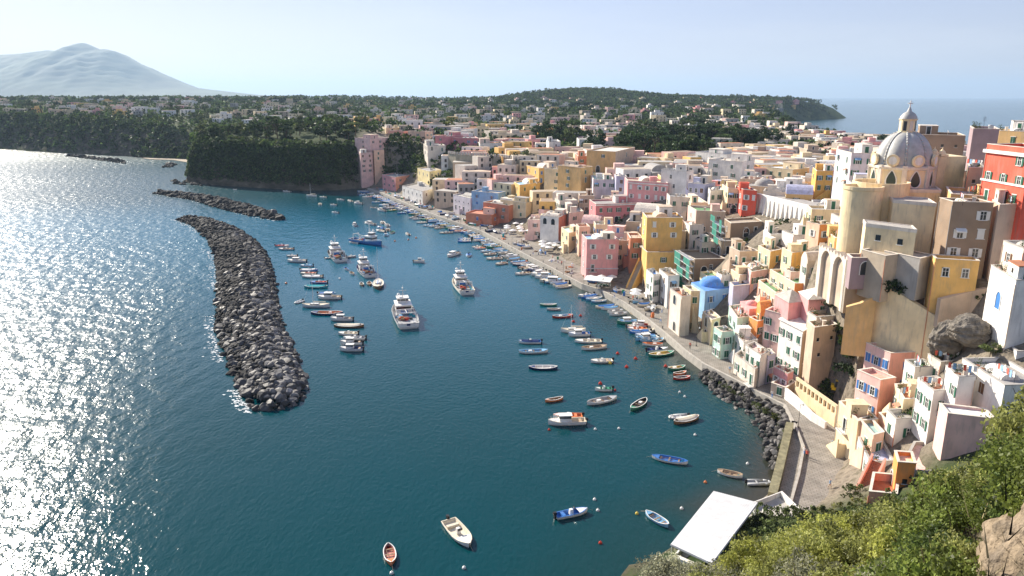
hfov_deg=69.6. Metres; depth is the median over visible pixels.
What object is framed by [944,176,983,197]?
house
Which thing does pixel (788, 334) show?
window
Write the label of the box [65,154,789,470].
breakwater rocks
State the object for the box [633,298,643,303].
motor launch
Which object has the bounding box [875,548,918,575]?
shrub
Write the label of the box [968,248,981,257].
window
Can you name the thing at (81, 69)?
mountain
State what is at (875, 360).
window
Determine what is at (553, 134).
broad crowned tree
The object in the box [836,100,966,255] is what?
church
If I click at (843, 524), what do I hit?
shrub
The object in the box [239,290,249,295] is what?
boulder
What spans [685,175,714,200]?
house
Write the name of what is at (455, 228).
cabin boat
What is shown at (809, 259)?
house
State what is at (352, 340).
cabin boat
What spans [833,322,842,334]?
bush
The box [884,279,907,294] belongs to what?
bush
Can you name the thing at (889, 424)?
window
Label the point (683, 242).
house
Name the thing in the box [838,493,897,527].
shrub
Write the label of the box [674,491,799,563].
terrace
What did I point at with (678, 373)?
rowing boat
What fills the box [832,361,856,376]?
bush
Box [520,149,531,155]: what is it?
broad crowned tree
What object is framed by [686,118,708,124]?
umbrella pine
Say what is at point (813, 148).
house
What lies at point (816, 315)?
house
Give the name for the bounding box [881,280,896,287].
bush
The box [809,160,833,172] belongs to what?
house
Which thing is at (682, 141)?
broad crowned tree
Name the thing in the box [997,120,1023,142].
house
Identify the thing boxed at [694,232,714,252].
house
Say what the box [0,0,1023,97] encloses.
sky
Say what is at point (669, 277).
house
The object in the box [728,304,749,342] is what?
house
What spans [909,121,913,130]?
lantern window
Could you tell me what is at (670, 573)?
shrub
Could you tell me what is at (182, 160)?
beach
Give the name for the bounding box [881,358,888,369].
window
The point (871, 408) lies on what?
window
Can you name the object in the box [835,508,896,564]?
shrub
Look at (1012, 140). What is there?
window
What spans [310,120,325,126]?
umbrella pine
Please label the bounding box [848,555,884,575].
shrub
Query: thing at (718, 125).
umbrella pine
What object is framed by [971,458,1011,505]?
shrub
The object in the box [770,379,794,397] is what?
house
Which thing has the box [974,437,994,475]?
shrub
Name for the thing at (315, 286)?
wooden boat
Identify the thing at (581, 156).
house
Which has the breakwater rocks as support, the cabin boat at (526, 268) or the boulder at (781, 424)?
the boulder at (781, 424)
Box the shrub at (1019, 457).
[1000,435,1023,491]
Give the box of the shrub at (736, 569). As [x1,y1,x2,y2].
[717,562,750,575]
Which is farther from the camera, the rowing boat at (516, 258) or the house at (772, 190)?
the rowing boat at (516, 258)
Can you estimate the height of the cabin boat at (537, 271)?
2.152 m
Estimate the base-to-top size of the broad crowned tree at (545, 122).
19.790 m
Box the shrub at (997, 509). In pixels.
[975,433,1023,518]
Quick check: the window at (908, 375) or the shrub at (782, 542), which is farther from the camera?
the window at (908, 375)
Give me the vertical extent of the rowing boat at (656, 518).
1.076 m
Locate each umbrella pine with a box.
[20,103,33,109]
[222,125,234,135]
[254,121,274,137]
[263,116,280,133]
[268,118,285,138]
[281,126,291,138]
[289,109,305,116]
[293,120,305,132]
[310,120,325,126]
[342,129,353,139]
[345,121,361,137]
[351,112,364,116]
[539,124,561,133]
[559,120,580,130]
[628,132,656,149]
[643,130,667,152]
[658,134,685,144]
[678,120,696,124]
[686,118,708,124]
[689,140,711,150]
[703,123,723,135]
[715,133,731,141]
[719,127,737,133]
[733,129,751,142]
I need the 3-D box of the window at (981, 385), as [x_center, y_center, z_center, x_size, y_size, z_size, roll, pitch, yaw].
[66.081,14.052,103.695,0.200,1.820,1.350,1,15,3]
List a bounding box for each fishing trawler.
[327,234,346,262]
[348,225,381,244]
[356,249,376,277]
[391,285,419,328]
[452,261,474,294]
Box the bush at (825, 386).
[818,378,830,391]
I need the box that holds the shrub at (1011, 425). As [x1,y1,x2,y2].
[980,387,1023,448]
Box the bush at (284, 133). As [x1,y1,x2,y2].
[278,131,287,136]
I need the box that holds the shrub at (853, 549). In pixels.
[843,524,891,567]
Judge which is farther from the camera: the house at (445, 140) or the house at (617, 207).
the house at (445, 140)
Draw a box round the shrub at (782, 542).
[754,531,799,571]
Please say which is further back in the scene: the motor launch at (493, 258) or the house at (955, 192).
the motor launch at (493, 258)
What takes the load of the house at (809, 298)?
on the terrain at (846, 474)
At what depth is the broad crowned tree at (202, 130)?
538.75 m
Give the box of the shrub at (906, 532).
[881,514,963,555]
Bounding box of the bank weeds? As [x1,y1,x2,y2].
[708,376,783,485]
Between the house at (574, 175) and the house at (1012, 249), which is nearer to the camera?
the house at (1012, 249)
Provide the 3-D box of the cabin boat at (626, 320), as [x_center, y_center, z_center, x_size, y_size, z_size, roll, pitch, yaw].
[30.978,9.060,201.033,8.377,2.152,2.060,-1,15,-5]
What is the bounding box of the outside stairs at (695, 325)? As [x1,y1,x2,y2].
[691,306,699,333]
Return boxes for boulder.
[215,323,222,328]
[233,383,239,388]
[237,310,246,315]
[237,340,244,345]
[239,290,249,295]
[239,379,246,385]
[240,352,246,358]
[240,388,254,397]
[246,350,257,357]
[246,379,255,385]
[247,310,256,314]
[250,332,260,339]
[250,370,259,375]
[251,372,263,380]
[252,404,258,410]
[253,386,262,394]
[256,353,266,358]
[258,389,270,399]
[259,402,270,410]
[261,376,268,381]
[262,312,271,319]
[263,331,273,335]
[266,398,275,407]
[274,392,282,399]
[275,372,281,379]
[275,387,286,393]
[280,399,288,406]
[282,366,289,370]
[283,377,291,383]
[284,357,292,363]
[286,383,296,389]
[289,393,299,397]
[289,397,297,403]
[292,379,299,386]
[299,380,305,388]
[770,449,777,454]
[777,422,785,427]
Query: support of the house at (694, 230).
on the terrain at (846, 474)
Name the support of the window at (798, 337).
in the house at (791, 342)
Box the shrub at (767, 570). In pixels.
[745,544,785,575]
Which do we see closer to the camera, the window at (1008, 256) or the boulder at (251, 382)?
the window at (1008, 256)
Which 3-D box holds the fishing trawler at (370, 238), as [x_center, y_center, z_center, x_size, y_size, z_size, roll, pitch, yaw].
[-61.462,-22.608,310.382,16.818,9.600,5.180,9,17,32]
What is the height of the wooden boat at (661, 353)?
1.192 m
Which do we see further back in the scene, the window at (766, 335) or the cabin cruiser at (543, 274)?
the cabin cruiser at (543, 274)
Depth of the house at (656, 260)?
225.36 m
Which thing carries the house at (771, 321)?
on the terrain at (846, 474)
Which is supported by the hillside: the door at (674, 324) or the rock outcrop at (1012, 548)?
the rock outcrop at (1012, 548)
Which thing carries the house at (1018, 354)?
on the terrain at (846, 474)
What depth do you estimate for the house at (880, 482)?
101.11 m
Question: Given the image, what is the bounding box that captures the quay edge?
[367,188,794,422]
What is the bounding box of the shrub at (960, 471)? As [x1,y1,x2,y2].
[916,457,971,502]
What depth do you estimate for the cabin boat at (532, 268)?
261.09 m
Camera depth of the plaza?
119.80 m
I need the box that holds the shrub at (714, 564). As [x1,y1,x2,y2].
[707,557,724,570]
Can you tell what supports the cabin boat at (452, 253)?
on the sea
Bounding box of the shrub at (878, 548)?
[858,517,920,566]
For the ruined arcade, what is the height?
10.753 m
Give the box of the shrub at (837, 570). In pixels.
[808,558,853,575]
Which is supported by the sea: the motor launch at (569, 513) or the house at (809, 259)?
the motor launch at (569, 513)
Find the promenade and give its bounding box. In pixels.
[370,187,834,421]
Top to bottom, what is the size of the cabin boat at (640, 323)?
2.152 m
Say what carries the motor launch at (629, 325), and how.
on the sea
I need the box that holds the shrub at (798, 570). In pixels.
[771,545,830,575]
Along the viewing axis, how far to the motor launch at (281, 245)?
304.06 m
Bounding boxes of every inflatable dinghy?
[666,413,689,418]
[745,479,770,485]
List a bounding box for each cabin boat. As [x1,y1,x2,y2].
[287,257,307,261]
[328,314,353,320]
[338,337,363,344]
[338,343,364,351]
[365,221,376,225]
[412,258,424,262]
[447,250,460,256]
[449,226,462,230]
[464,230,475,234]
[480,239,494,242]
[487,243,501,248]
[504,253,518,258]
[522,264,538,270]
[528,266,543,270]
[531,269,549,275]
[568,329,591,336]
[616,317,640,323]
[632,320,649,327]
[635,332,659,340]
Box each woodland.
[0,86,887,242]
[0,110,358,185]
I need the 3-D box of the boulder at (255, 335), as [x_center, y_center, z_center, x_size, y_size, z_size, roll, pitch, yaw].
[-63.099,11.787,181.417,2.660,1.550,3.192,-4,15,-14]
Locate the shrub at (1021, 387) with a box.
[994,385,1023,437]
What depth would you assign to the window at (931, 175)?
147.40 m
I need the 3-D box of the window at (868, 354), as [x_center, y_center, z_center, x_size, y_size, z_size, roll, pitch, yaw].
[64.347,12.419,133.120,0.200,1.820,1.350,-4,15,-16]
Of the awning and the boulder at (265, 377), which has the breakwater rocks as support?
the boulder at (265, 377)
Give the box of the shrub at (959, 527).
[918,500,968,534]
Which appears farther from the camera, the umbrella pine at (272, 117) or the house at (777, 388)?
the umbrella pine at (272, 117)
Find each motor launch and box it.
[274,244,289,246]
[276,247,294,249]
[299,267,317,270]
[300,263,313,266]
[300,271,317,274]
[302,274,323,277]
[310,279,327,283]
[316,290,335,294]
[338,330,359,334]
[343,334,366,339]
[441,514,471,547]
[474,246,485,249]
[481,252,496,255]
[486,256,502,259]
[495,260,507,264]
[508,259,527,263]
[515,270,530,274]
[519,339,542,343]
[548,410,584,417]
[550,280,566,283]
[553,506,590,519]
[575,291,594,297]
[575,338,602,342]
[587,357,613,362]
[590,385,613,390]
[625,322,637,327]
[627,296,643,302]
[627,325,647,329]
[629,328,651,333]
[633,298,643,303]
[638,336,657,341]
[644,303,657,310]
[645,345,667,351]
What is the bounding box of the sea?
[0,98,1023,575]
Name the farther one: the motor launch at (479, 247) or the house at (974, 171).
the motor launch at (479, 247)
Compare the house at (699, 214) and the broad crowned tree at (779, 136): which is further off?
the broad crowned tree at (779, 136)
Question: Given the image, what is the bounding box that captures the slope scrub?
[382,140,427,173]
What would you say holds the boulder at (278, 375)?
on the breakwater rocks
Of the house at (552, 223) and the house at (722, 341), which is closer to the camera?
the house at (722, 341)
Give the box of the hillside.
[959,517,1023,575]
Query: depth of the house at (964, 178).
156.81 m
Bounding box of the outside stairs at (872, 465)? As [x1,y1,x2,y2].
[856,453,885,488]
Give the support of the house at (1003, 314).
on the terrain at (846, 474)
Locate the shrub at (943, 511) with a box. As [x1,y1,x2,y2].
[902,493,985,543]
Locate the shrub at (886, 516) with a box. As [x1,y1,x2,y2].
[861,500,922,554]
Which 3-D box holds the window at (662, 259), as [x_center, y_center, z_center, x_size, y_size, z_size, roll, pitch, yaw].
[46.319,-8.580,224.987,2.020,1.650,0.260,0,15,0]
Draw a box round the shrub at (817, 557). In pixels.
[796,533,872,575]
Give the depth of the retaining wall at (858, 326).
133.20 m
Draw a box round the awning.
[584,275,612,288]
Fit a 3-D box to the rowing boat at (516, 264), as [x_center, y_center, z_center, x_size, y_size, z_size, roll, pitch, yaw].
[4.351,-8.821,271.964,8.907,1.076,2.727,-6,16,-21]
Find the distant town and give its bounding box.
[0,95,966,216]
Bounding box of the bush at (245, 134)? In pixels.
[238,132,249,136]
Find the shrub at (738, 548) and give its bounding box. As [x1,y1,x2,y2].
[712,531,782,575]
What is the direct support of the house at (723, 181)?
on the terrain at (846, 474)
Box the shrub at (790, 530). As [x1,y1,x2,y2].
[780,523,811,537]
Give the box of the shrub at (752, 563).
[743,550,773,575]
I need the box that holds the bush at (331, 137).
[327,135,336,139]
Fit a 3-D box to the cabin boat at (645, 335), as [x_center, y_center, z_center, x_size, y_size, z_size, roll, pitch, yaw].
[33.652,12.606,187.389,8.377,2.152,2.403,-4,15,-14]
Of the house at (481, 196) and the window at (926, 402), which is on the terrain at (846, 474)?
the house at (481, 196)
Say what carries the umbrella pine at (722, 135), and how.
on the terrain at (846, 474)
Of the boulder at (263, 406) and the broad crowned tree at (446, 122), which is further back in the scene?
the broad crowned tree at (446, 122)
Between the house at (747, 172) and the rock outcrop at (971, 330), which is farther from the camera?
the house at (747, 172)
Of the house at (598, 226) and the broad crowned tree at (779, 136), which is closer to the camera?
the house at (598, 226)
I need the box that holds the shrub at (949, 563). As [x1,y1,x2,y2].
[871,540,986,575]
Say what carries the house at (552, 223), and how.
on the terrain at (846, 474)
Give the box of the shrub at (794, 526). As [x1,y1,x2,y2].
[764,525,798,556]
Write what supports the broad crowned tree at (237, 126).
on the terrain at (846, 474)
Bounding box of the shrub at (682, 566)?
[659,560,693,573]
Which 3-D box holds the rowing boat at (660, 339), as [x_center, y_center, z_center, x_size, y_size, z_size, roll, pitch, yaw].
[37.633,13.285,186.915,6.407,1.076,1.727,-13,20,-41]
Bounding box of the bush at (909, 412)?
[903,407,912,415]
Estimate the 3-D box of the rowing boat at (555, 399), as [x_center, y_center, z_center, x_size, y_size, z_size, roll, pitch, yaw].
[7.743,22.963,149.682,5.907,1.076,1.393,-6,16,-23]
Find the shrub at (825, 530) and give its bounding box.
[780,516,856,575]
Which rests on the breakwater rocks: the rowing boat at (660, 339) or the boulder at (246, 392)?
the boulder at (246, 392)
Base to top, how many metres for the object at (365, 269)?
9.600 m
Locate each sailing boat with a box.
[302,277,329,307]
[372,247,383,288]
[560,305,585,332]
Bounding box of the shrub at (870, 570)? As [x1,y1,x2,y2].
[843,551,921,575]
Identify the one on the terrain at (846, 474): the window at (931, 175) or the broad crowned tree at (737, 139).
the broad crowned tree at (737, 139)
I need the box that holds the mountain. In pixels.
[0,43,263,97]
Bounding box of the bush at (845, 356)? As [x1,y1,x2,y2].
[837,337,854,358]
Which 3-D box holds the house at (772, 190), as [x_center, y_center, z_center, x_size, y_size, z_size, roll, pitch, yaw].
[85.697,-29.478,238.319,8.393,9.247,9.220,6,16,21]
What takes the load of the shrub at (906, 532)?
on the hillside
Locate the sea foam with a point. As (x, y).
(243, 403)
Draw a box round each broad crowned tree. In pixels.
[195,124,207,134]
[206,127,220,135]
[207,122,220,131]
[209,105,216,113]
[225,124,234,132]
[232,123,241,128]
[248,118,258,126]
[248,122,263,133]
[253,129,263,136]
[263,129,273,137]
[286,128,294,136]
[293,123,304,135]
[312,126,324,139]
[319,127,332,140]
[329,120,339,133]
[338,124,350,137]
[354,115,368,122]
[404,125,414,130]
[443,116,453,125]
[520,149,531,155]
[530,124,547,137]
[535,120,551,133]
[539,129,550,137]
[545,131,558,139]
[549,132,562,140]
[555,126,569,139]
[560,123,578,142]
[574,126,585,135]
[581,129,605,143]
[584,136,605,144]
[612,133,638,145]
[617,135,636,149]
[622,129,640,142]
[624,122,638,132]
[624,143,642,149]
[634,119,653,129]
[635,124,645,137]
[638,133,652,147]
[641,126,654,131]
[652,127,669,147]
[663,141,686,150]
[665,123,678,132]
[665,125,682,134]
[667,131,689,150]
[677,136,701,150]
[690,122,712,137]
[697,134,712,148]
[728,133,745,142]
[730,122,747,137]
[739,127,757,142]
[748,133,762,142]
[754,125,774,138]
[760,129,783,141]
[786,123,794,130]
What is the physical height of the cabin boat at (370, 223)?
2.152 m
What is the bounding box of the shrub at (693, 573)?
[681,562,723,575]
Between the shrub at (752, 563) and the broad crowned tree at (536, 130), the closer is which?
the shrub at (752, 563)
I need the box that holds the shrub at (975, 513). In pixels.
[956,467,1008,529]
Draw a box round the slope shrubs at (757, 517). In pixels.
[733,453,980,544]
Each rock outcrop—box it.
[926,319,962,357]
[947,313,991,347]
[976,501,1023,575]
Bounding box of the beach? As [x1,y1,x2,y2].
[143,158,186,162]
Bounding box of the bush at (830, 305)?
[821,300,835,307]
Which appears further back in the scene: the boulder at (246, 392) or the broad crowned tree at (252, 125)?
the broad crowned tree at (252, 125)
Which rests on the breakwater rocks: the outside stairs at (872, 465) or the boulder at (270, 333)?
the boulder at (270, 333)
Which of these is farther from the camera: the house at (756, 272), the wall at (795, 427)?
the house at (756, 272)
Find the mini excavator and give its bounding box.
[830,379,837,392]
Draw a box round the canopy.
[670,491,757,564]
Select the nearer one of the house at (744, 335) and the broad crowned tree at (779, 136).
the house at (744, 335)
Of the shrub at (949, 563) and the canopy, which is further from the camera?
the canopy
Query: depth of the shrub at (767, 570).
25.52 m
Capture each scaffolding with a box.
[674,250,693,288]
[709,214,725,246]
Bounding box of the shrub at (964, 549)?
[918,526,982,567]
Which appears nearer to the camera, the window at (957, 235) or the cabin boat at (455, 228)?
the window at (957, 235)
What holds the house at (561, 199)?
on the terrain at (846, 474)
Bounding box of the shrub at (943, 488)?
[893,468,979,527]
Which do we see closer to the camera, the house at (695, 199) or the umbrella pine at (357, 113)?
the house at (695, 199)
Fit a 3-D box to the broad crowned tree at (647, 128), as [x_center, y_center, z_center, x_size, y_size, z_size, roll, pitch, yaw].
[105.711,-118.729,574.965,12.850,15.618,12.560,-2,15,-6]
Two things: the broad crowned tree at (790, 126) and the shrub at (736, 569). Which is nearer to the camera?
the shrub at (736, 569)
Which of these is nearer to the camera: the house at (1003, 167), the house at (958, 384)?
the house at (958, 384)
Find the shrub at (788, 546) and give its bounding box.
[780,528,829,575]
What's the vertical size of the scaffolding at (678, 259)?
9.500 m
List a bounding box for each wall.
[448,151,521,175]
[755,193,823,220]
[768,422,793,495]
[784,388,826,428]
[790,422,804,500]
[841,298,875,356]
[871,288,934,359]
[933,287,986,326]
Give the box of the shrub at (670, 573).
[653,567,689,575]
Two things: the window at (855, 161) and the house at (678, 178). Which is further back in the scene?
the house at (678, 178)
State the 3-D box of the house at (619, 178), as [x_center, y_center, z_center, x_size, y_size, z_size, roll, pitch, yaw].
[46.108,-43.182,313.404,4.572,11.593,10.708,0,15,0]
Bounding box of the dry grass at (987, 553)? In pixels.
[929,470,1023,575]
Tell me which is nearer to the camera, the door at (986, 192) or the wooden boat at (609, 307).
the door at (986, 192)
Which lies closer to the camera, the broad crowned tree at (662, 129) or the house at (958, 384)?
the house at (958, 384)
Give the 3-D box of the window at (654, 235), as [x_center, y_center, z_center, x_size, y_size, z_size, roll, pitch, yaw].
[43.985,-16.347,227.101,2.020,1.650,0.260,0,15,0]
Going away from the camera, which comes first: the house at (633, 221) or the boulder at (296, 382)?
the boulder at (296, 382)
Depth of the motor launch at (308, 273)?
256.60 m
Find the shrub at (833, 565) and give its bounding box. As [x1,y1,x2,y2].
[822,558,851,572]
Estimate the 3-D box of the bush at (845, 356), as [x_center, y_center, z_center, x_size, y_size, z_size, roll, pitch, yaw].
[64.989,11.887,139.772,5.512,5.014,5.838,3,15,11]
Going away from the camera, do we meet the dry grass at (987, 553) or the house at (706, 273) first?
the dry grass at (987, 553)
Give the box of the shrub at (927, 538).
[891,520,981,562]
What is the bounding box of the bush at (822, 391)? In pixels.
[813,389,833,400]
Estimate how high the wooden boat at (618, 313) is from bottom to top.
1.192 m
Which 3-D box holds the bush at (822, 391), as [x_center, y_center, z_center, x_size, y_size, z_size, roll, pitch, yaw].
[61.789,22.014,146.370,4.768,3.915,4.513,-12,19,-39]
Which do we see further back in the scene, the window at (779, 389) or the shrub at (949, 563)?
the window at (779, 389)
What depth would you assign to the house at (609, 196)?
300.90 m
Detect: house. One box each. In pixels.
[355,134,389,173]
[359,149,373,187]
[373,149,384,184]
[382,124,398,133]
[382,172,409,190]
[389,129,414,137]
[402,182,432,203]
[408,130,432,141]
[417,167,440,184]
[423,140,445,167]
[435,132,462,149]
[452,136,478,149]
[453,190,471,214]
[466,207,496,225]
[472,186,505,209]
[478,138,504,152]
[483,197,513,224]
[500,195,531,217]
[514,177,539,196]
[525,216,539,239]
[526,161,557,184]
[540,208,567,244]
[544,167,557,189]
[546,136,560,150]
[555,193,577,208]
[558,160,592,190]
[561,223,575,253]
[565,201,583,225]
[575,150,586,164]
[575,222,589,256]
[577,134,596,145]
[578,189,593,211]
[581,214,602,233]
[581,231,618,277]
[586,144,634,172]
[589,194,641,222]
[590,173,614,198]
[593,216,613,233]
[601,190,618,198]
[604,224,625,238]
[614,173,626,193]
[618,230,637,265]
[622,233,641,272]
[624,176,668,202]
[626,210,641,232]
[633,202,656,213]
[639,217,641,235]
[640,204,682,256]
[641,247,675,288]
[644,162,672,176]
[645,268,659,302]
[659,267,679,307]
[661,164,693,193]
[666,193,689,220]
[667,282,691,336]
[676,249,725,281]
[681,220,686,249]
[683,220,703,249]
[683,285,699,329]
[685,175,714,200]
[687,203,725,237]
[688,193,707,205]
[691,276,728,318]
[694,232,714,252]
[695,148,745,162]
[696,304,720,344]
[698,165,711,174]
[700,265,716,279]
[707,186,721,205]
[708,153,754,183]
[712,325,733,359]
[715,231,731,255]
[717,269,730,286]
[720,178,738,186]
[720,181,738,213]
[722,238,757,272]
[723,217,761,238]
[728,281,757,306]
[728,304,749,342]
[728,325,757,363]
[730,265,749,283]
[733,348,758,387]
[736,182,756,216]
[740,169,765,177]
[740,176,763,183]
[740,300,756,315]
[742,261,767,294]
[744,335,769,386]
[748,315,763,338]
[749,178,773,193]
[754,235,781,273]
[754,278,783,306]
[755,300,771,324]
[761,161,809,178]
[762,220,780,244]
[762,306,781,356]
[763,184,785,195]
[764,342,775,383]
[768,269,802,293]
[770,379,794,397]
[772,362,793,385]
[774,289,801,319]
[776,177,796,190]
[776,317,806,382]
[780,223,805,246]
[780,239,809,272]
[783,265,799,279]
[785,184,813,200]
[797,178,807,184]
[798,144,828,153]
[798,288,824,321]
[799,251,818,289]
[800,198,840,224]
[802,318,837,393]
[805,173,832,184]
[805,218,831,248]
[805,304,834,331]
[807,140,831,145]
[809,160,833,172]
[811,163,832,199]
[811,199,824,203]
[820,160,834,163]
[826,224,838,248]
[826,399,877,458]
[830,213,839,223]
[831,143,872,205]
[845,253,866,288]
[848,173,866,183]
[849,415,884,468]
[854,367,896,417]
[856,248,901,301]
[857,436,892,469]
[863,342,914,382]
[867,472,898,503]
[878,411,897,446]
[882,378,916,412]
[884,250,930,300]
[884,408,911,445]
[890,450,916,489]
[902,354,933,382]
[909,441,930,478]
[911,375,945,444]
[918,124,965,155]
[920,254,979,358]
[924,192,994,302]
[926,350,959,375]
[932,403,993,460]
[936,361,978,417]
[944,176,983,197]
[961,357,1023,438]
[962,170,966,187]
[964,159,982,190]
[965,120,999,169]
[978,143,1023,239]
[982,188,1016,280]
[982,260,1023,351]
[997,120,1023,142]
[999,240,1023,270]
[1011,346,1023,359]
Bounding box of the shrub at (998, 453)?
[967,423,1023,516]
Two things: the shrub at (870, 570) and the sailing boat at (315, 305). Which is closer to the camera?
the shrub at (870, 570)
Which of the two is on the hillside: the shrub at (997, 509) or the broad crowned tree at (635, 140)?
the shrub at (997, 509)
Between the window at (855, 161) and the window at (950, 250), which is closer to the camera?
the window at (950, 250)
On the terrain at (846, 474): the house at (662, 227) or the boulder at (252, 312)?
the house at (662, 227)
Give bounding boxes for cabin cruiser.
[317,292,342,298]
[535,272,557,278]
[540,276,569,282]
[547,412,587,425]
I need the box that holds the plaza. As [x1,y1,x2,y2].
[780,413,843,512]
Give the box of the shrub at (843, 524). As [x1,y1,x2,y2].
[817,511,871,566]
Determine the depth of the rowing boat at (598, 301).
221.90 m
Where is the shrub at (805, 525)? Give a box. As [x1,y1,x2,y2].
[786,511,842,545]
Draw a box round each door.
[749,372,752,385]
[842,416,846,431]
[983,189,989,200]
[994,291,1001,310]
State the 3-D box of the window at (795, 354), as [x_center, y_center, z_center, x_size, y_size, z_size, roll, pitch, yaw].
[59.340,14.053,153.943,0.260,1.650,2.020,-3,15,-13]
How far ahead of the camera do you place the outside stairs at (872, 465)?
107.61 m
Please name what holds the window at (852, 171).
in the house at (850, 162)
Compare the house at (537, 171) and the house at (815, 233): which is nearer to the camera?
the house at (815, 233)
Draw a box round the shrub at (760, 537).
[717,533,765,571]
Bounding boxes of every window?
[590,244,595,248]
[591,254,597,258]
[609,244,614,248]
[632,253,637,257]
[633,243,639,247]
[651,232,657,237]
[660,257,666,262]
[669,222,675,226]
[670,232,676,237]
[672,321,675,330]
[702,247,707,252]
[708,296,713,302]
[715,349,719,357]
[717,336,720,344]
[723,337,730,344]
[723,350,728,357]
[734,362,738,371]
[741,368,746,376]
[751,277,757,283]
[757,327,762,334]
[763,317,771,325]
[763,331,768,339]
[769,359,773,368]
[770,334,778,342]
[776,357,781,364]
[776,386,781,396]
[779,327,784,335]
[780,378,786,385]
[785,345,789,354]
[786,331,791,339]
[793,350,798,359]
[795,335,800,344]
[809,229,814,236]
[814,216,822,220]
[821,231,827,237]
[850,170,858,175]
[853,158,861,163]
[856,380,865,391]
[859,261,866,274]
[865,351,870,362]
[867,385,877,396]
[868,404,873,412]
[870,168,875,178]
[871,355,880,366]
[875,441,881,451]
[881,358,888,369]
[885,170,896,183]
[886,421,891,434]
[901,479,907,484]
[903,121,906,130]
[903,427,910,437]
[905,372,911,382]
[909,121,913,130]
[909,171,920,187]
[911,409,918,422]
[915,388,922,402]
[919,417,926,430]
[923,395,930,409]
[929,170,932,187]
[940,267,949,276]
[946,247,960,254]
[949,383,955,397]
[953,229,966,238]
[960,268,969,278]
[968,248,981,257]
[976,211,990,220]
[977,229,985,239]
[977,380,984,395]
[984,171,991,180]
[999,173,1007,183]
[1004,252,1011,263]
[1010,136,1015,142]
[1012,194,1016,203]
[1014,176,1023,186]
[1015,156,1023,166]
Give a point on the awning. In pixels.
(596, 278)
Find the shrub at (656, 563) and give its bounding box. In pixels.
[633,548,689,575]
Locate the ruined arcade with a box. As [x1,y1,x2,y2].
[814,243,865,312]
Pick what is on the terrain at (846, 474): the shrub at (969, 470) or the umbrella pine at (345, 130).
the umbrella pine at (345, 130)
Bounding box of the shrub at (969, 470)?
[955,458,996,516]
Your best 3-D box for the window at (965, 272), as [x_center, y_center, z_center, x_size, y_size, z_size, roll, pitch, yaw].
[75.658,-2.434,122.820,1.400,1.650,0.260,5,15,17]
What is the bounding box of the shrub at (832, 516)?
[820,512,852,523]
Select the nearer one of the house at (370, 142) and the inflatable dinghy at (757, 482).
the inflatable dinghy at (757, 482)
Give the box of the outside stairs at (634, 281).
[626,258,641,289]
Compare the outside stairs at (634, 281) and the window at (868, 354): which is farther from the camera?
the outside stairs at (634, 281)
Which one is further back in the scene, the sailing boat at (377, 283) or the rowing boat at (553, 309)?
the sailing boat at (377, 283)
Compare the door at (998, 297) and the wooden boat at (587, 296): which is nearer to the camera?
the door at (998, 297)
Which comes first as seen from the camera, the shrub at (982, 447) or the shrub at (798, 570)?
the shrub at (982, 447)
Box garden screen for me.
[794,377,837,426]
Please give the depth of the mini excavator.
144.66 m
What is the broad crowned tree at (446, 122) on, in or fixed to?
on the terrain at (846, 474)
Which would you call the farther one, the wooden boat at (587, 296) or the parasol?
the wooden boat at (587, 296)
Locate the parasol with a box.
[630,291,640,297]
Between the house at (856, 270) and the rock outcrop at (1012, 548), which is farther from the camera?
the house at (856, 270)
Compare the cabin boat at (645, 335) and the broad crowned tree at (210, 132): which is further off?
the broad crowned tree at (210, 132)
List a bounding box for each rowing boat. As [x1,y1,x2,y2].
[383,542,395,567]
[507,257,520,259]
[512,262,529,265]
[527,365,557,369]
[540,303,556,305]
[543,396,562,401]
[547,308,562,310]
[555,285,572,288]
[591,299,606,302]
[597,282,609,285]
[645,510,668,527]
[652,337,663,341]
[652,454,687,464]
[673,370,686,375]
[673,375,693,379]
[711,469,742,477]
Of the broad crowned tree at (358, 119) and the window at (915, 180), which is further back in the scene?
the broad crowned tree at (358, 119)
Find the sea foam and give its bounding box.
[167,196,281,412]
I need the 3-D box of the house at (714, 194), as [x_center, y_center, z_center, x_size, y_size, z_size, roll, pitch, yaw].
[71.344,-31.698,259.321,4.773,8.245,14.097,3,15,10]
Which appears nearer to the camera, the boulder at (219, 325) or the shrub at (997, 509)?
the shrub at (997, 509)
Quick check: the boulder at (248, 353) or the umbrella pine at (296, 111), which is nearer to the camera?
the boulder at (248, 353)
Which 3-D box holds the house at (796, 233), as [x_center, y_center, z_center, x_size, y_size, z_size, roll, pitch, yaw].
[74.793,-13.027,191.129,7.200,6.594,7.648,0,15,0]
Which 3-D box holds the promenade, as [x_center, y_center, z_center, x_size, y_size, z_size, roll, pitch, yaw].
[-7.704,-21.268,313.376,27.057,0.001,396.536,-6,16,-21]
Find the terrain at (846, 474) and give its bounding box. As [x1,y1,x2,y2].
[0,92,1023,575]
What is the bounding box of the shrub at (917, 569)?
[897,559,970,575]
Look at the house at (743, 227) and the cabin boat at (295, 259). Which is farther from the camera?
the cabin boat at (295, 259)
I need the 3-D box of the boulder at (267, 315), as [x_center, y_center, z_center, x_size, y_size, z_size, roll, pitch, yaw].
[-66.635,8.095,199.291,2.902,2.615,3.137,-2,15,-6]
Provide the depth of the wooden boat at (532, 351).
177.88 m
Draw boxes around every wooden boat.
[303,285,327,287]
[311,311,342,314]
[334,323,363,327]
[491,250,508,252]
[519,348,547,353]
[552,282,568,286]
[552,314,572,317]
[581,293,597,298]
[581,344,608,349]
[586,296,601,300]
[587,395,616,404]
[595,304,615,308]
[598,306,619,309]
[607,309,622,312]
[609,311,629,315]
[630,397,646,410]
[636,302,650,306]
[642,342,662,345]
[648,350,676,356]
[668,365,685,370]
[674,414,700,423]
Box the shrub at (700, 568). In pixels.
[672,560,725,575]
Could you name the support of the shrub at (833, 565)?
on the hillside
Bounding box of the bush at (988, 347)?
[978,342,1002,356]
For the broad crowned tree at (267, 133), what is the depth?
516.54 m

